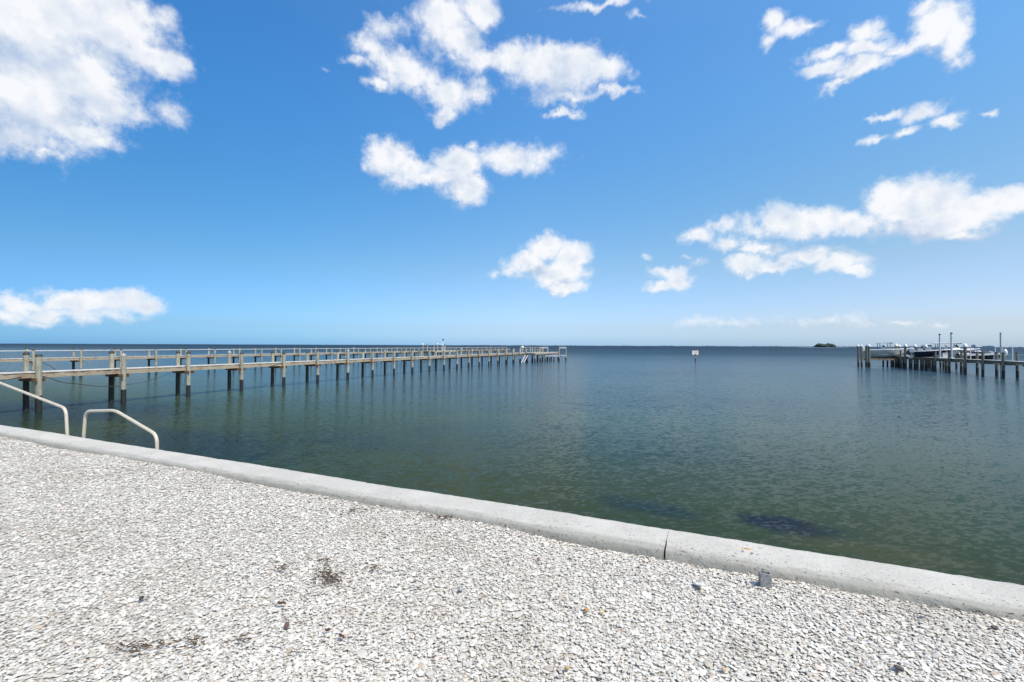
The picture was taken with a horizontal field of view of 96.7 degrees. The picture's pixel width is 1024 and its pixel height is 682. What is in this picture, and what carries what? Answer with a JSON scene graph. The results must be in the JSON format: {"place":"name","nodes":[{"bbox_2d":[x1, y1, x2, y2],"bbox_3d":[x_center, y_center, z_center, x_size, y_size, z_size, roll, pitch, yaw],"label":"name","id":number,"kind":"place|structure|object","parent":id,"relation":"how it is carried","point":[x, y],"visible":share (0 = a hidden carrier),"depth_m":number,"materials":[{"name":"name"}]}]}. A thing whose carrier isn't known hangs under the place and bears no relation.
{"place":"outdoors","nodes":[
{"label":"outdoors","id":0,"kind":"place"},
{"bbox_2d":[0,344,1023,584],"bbox_3d":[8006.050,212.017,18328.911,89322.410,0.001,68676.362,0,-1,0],"label":"water","id":1,"kind":"structure","parent":0,"point":[833,451],"depth_m":14.98,"materials":[{"name":"teal liquid"}]},
{"bbox_2d":[0,343,303,344],"bbox_3d":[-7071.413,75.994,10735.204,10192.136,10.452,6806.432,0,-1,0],"label":"distant trees","id":2,"kind":"object","parent":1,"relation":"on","point":[231,344],"visible":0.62,"depth_m":12151.46,"materials":[{"name":"green plant"}]},
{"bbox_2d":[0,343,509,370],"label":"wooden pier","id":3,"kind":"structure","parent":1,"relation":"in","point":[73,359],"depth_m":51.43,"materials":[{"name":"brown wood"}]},
{"bbox_2d":[0,347,557,411],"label":"wooden pier","id":4,"kind":"structure","parent":1,"relation":"in","point":[27,376],"depth_m":27.18,"materials":[{"name":"brown wood"}]},
{"bbox_2d":[43,376,118,386],"bbox_3d":[-19.081,1.810,20.256,0.032,0.679,2.742,0,-1,21],"label":"cable","id":5,"kind":"object","parent":4,"relation":"hanging from","point":[82,384],"visible":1,"depth_m":20.20,"materials":[{"name":"rubber"}]},
{"bbox_2d":[540,347,566,361],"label":"boat lift","id":6,"kind":"object","parent":1,"relation":"in","point":[558,355],"visible":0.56,"depth_m":79.95,"materials":[{"name":"metal"}]},
{"bbox_2d":[692,350,697,361],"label":"warning sign","id":7,"kind":"object","parent":1,"relation":"in","point":[695,352],"visible":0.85,"depth_m":83.36,"materials":[{"name":"white plastic"}]},
{"bbox_2d":[865,345,867,366],"bbox_3d":[48.974,3.209,62.873,0.360,5.222,0.320,0,-1,0],"label":"mooring pile","id":8,"kind":"object","parent":1,"relation":"in","point":[866,356],"visible":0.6,"depth_m":62.78,"materials":[{"name":"wood"}]},
{"bbox_2d":[867,344,870,367],"bbox_3d":[48.608,3.099,61.964,0.474,5.422,0.462,0,-1,0],"label":"mooring pile","id":9,"kind":"object","parent":1,"relation":"in","point":[869,358],"visible":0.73,"depth_m":61.85,"materials":[{"name":"wood"}]},
{"bbox_2d":[857,344,900,366],"bbox_3d":[51.742,3.152,63.657,7.261,5.371,1.882,0,-1,-10],"label":"boat lift","id":10,"kind":"object","parent":1,"relation":"in","point":[860,353],"visible":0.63,"depth_m":63.19,"materials":[{"name":"grey wood"}]},
{"bbox_2d":[862,342,908,357],"bbox_3d":[52.312,1.385,63.850,5.738,2.370,2.000,0,-1,21],"label":"console boat","id":11,"kind":"object","parent":10,"relation":"on","point":[883,352],"visible":0.67,"depth_m":63.36,"materials":[{"name":"white plastic"}]},
{"bbox_2d":[894,344,897,366],"bbox_3d":[53.485,3.090,63.370,0.456,5.500,0.445,0,-1,0],"label":"mooring pile","id":12,"kind":"object","parent":1,"relation":"in","point":[896,362],"visible":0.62,"depth_m":63.27,"materials":[{"name":"wood"}]},
{"bbox_2d":[903,344,907,367],"bbox_3d":[52.351,3.084,60.544,0.463,5.451,0.451,0,-1,0],"label":"mooring pile","id":13,"kind":"object","parent":1,"relation":"in","point":[905,346],"visible":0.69,"depth_m":60.45,"materials":[{"name":"wood"}]},
{"bbox_2d":[913,344,916,368],"bbox_3d":[52.051,3.080,58.775,0.465,5.420,0.453,0,-1,0],"label":"mooring pile","id":14,"kind":"object","parent":1,"relation":"in","point":[914,361],"visible":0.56,"depth_m":58.70,"materials":[{"name":"wood"}]},
{"bbox_2d":[924,344,927,369],"bbox_3d":[51.100,3.076,56.169,0.471,5.371,0.459,0,-1,0],"label":"mooring pile","id":15,"kind":"object","parent":1,"relation":"in","point":[926,361],"visible":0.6,"depth_m":56.10,"materials":[{"name":"wood"}]},
{"bbox_2d":[882,348,1023,377],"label":"wooden pier","id":16,"kind":"structure","parent":1,"relation":"in","point":[945,363],"depth_m":48.12,"materials":[{"name":"brown wood"}]},
{"bbox_2d":[906,347,931,354],"bbox_3d":[51.689,1.303,57.495,2.907,1.046,1.100,0,-1,-2],"label":"jet ski","id":17,"kind":"object","parent":16,"relation":"on","point":[908,353],"visible":0.25,"depth_m":57.51,"materials":[{"name":"black plastic"}]},
{"bbox_2d":[909,346,953,357],"bbox_3d":[49.591,1.303,53.867,3.964,1.520,1.500,0,-1,38],"label":"motorboat","id":18,"kind":"object","parent":16,"relation":"on","point":[928,352],"visible":0.97,"depth_m":53.84,"materials":[{"name":"white plastic"}]},
{"bbox_2d":[937,334,942,357],"bbox_3d":[48.681,0.554,51.799,0.320,2.790,0.320,0,-1,0],"label":"guide pole","id":19,"kind":"object","parent":16,"relation":"on","point":[939,346],"visible":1,"depth_m":51.74,"materials":[{"name":"plastic"}]},
{"bbox_2d":[941,353,947,357],"bbox_3d":[50.337,1.675,52.788,0.860,0.580,0.660,0,-1,21],"label":"dock box","id":20,"kind":"object","parent":16,"relation":"on","point":[944,355],"visible":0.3,"depth_m":52.60,"materials":[{"name":"white plastic"}]},
{"bbox_2d":[949,332,953,358],"bbox_3d":[48.477,0.488,50.199,0.320,2.890,0.320,0,-1,0],"label":"guide pole","id":21,"kind":"object","parent":16,"relation":"on","point":[951,350],"visible":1,"depth_m":50.14,"materials":[{"name":"plastic"}]},
{"bbox_2d":[935,343,973,356],"bbox_3d":[53.986,1.254,56.425,4.735,2.100,2.000,0,-1,30],"label":"console boat","id":22,"kind":"object","parent":16,"relation":"on","point":[945,347],"visible":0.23,"depth_m":56.39,"materials":[{"name":"white plastic"}]},
{"bbox_2d":[938,345,979,357],"bbox_3d":[53.154,1.261,53.888,3.688,1.570,1.800,0,-1,15],"label":"motorboat","id":23,"kind":"object","parent":16,"relation":"on","point":[956,351],"visible":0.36,"depth_m":53.36,"materials":[{"name":"white plastic"}]},
{"bbox_2d":[955,349,981,357],"bbox_3d":[51.091,1.430,50.248,2.907,1.046,1.100,0,-1,24],"label":"jet ski","id":24,"kind":"object","parent":16,"relation":"on","point":[957,355],"visible":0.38,"depth_m":50.41,"materials":[{"name":"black plastic"}]},
{"bbox_2d":[967,350,999,359],"bbox_3d":[49.845,1.452,47.911,1.100,1.046,2.907,1,-1,-40],"label":"jet ski","id":25,"kind":"object","parent":16,"relation":"on","point":[988,355],"visible":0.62,"depth_m":47.65,"materials":[{"name":"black plastic"}]},
{"bbox_2d":[962,343,967,372],"bbox_3d":[48.762,2.962,48.963,0.463,5.441,0.451,0,-1,0],"label":"mooring pile","id":26,"kind":"object","parent":1,"relation":"in","point":[965,346],"visible":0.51,"depth_m":48.94,"materials":[{"name":"wood"}]},
{"bbox_2d":[1000,332,1001,376],"bbox_3d":[46.826,2.287,43.581,0.164,6.270,0.137,0,-1,0],"label":"guide pole","id":27,"kind":"object","parent":1,"relation":"in","point":[1000,350],"visible":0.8,"depth_m":43.57,"materials":[{"name":"grey plastic"}]},
{"bbox_2d":[0,436,1023,681],"bbox_3d":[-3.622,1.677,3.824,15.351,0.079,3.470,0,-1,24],"label":"shell gravel","id":28,"kind":"structure","parent":0,"point":[256,536],"depth_m":2.90,"materials":[{"name":"white gravel"}]},
{"bbox_2d":[106,638,164,653],"bbox_3d":[-2.030,1.640,2.448,0.302,0.030,0.120,0,-1,-8],"label":"dried seaweed","id":29,"kind":"object","parent":28,"relation":"on","point":[142,646],"visible":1,"depth_m":2.45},
{"bbox_2d":[158,629,204,647],"bbox_3d":[-1.802,1.641,2.491,0.231,0.030,0.149,1,-1,-32],"label":"dried seaweed","id":30,"kind":"object","parent":28,"relation":"on","point":[179,640],"visible":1,"depth_m":2.49,"materials":[{"name":"brown plant"}]},
{"bbox_2d":[221,632,261,643],"bbox_3d":[-1.499,1.644,2.516,0.191,0.025,0.082,0,-1,-17],"label":"dried seaweed","id":31,"kind":"object","parent":28,"relation":"on","point":[243,639],"visible":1,"depth_m":2.51,"materials":[{"name":"plant"}]},
{"bbox_2d":[274,564,289,570],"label":"dried seaweed","id":32,"kind":"object","parent":28,"relation":"on","point":[282,567],"visible":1,"depth_m":3.31,"materials":[{"name":"grey plant"}]},
{"bbox_2d":[318,558,332,562],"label":"dried seaweed","id":33,"kind":"object","parent":28,"relation":"on","point":[326,559],"visible":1,"depth_m":3.43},
{"bbox_2d":[312,562,350,585],"bbox_3d":[-1.301,1.650,3.228,0.233,0.031,0.367,1,-1,-33],"label":"dried seaweed","id":34,"kind":"object","parent":28,"relation":"on","point":[328,578],"visible":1,"depth_m":3.20,"materials":[{"name":"plant"}]},
{"bbox_2d":[333,505,384,513],"bbox_3d":[-1.483,1.662,4.489,0.544,0.029,0.114,0,-1,-18],"label":"dried seaweed","id":35,"kind":"object","parent":28,"relation":"on","point":[355,509],"visible":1,"depth_m":4.46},
{"bbox_2d":[361,565,391,571],"bbox_3d":[-0.980,1.652,3.315,0.228,0.028,0.066,0,-1,-9],"label":"dried seaweed","id":36,"kind":"object","parent":28,"relation":"on","point":[374,566],"visible":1,"depth_m":3.31,"materials":[{"name":"plant"}]},
{"bbox_2d":[420,511,466,520],"bbox_3d":[-0.609,1.664,4.280,0.667,0.028,0.154,0,-1,19],"label":"dried seaweed","id":37,"kind":"object","parent":28,"relation":"on","point":[445,516],"visible":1,"depth_m":4.30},
{"bbox_2d":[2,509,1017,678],"bbox_3d":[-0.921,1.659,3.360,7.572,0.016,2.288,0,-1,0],"label":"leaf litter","id":38,"kind":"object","parent":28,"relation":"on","point":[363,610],"visible":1,"depth_m":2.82,"materials":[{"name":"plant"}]},
{"bbox_2d":[0,425,1023,622],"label":"seawall","id":39,"kind":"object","parent":28,"relation":"on","point":[996,599],"visible":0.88,"depth_m":3.79,"materials":[{"name":"concrete"}]},
{"bbox_2d":[0,382,68,434],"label":"handrail","id":40,"kind":"object","parent":39,"relation":"attached to","point":[65,411],"visible":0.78,"depth_m":8.37,"materials":[{"name":"metal"}]},
{"bbox_2d":[82,409,158,449],"bbox_3d":[-6.530,1.643,7.482,2.254,1.017,0.120,0,-1,24],"label":"handrail","id":41,"kind":"object","parent":39,"relation":"attached to","point":[147,429],"visible":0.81,"depth_m":7.45,"materials":[{"name":"metal"}]},
{"bbox_2d":[693,582,704,585],"bbox_3d":[1.286,1.665,3.122,0.071,0.024,0.102,3,-18,-18],"label":"stone","id":42,"kind":"object","parent":28,"relation":"on","point":[699,583],"visible":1,"depth_m":3.10,"materials":[{"name":"white stone"}]},
{"bbox_2d":[726,639,765,659],"bbox_3d":[1.276,1.653,2.466,0.193,0.027,0.137,0,-1,43],"label":"dried seaweed","id":43,"kind":"object","parent":28,"relation":"on","point":[747,649],"visible":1,"depth_m":2.46,"materials":[{"name":"plant"}]},
{"bbox_2d":[758,570,771,588],"bbox_3d":[1.749,1.646,3.144,0.072,0.098,0.057,0,-1,16],"label":"concrete block","id":44,"kind":"object","parent":28,"relation":"on","point":[765,579],"depth_m":3.12,"materials":[{"name":"grey concrete"}]},
{"bbox_2d":[893,664,903,670],"bbox_3d":[1.969,1.662,2.316,0.038,0.019,0.046,5,-7,-20],"label":"stone","id":45,"kind":"object","parent":28,"relation":"on","point":[898,667],"visible":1,"depth_m":2.31,"materials":[{"name":"grey stone"}]},
{"bbox_2d":[991,625,998,629],"bbox_3d":[2.814,1.668,2.652,0.033,0.022,0.034,-14,1,-40],"label":"stone","id":46,"kind":"object","parent":28,"relation":"on","point":[994,627],"visible":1,"depth_m":2.65,"materials":[{"name":"grey stone"}]},
{"bbox_2d":[0,0,1023,346],"label":"sky","id":47,"kind":"structure","parent":0,"point":[797,173],"materials":[{"name":"blue"}]},
{"bbox_2d":[796,347,846,347],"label":"island","id":48,"kind":"structure","parent":0,"point":[821,347],"depth_m":1226.33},
{"bbox_2d":[813,343,835,346],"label":"island trees","id":49,"kind":"object","parent":48,"relation":"on","point":[824,345],"visible":0.82,"depth_m":1240.61,"materials":[{"name":"green plant"}]},
{"bbox_2d":[751,346,1022,347],"bbox_3d":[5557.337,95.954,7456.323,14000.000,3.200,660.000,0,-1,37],"label":"shore","id":50,"kind":"structure","parent":0,"point":[780,346],"depth_m":7909.00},
{"bbox_2d":[490,345,1023,347],"bbox_3d":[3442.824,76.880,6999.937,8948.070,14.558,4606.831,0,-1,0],"label":"distant trees","id":51,"kind":"object","parent":50,"relation":"on","point":[750,346],"visible":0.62,"depth_m":8785.04,"materials":[{"name":"green plant"}]}
]}

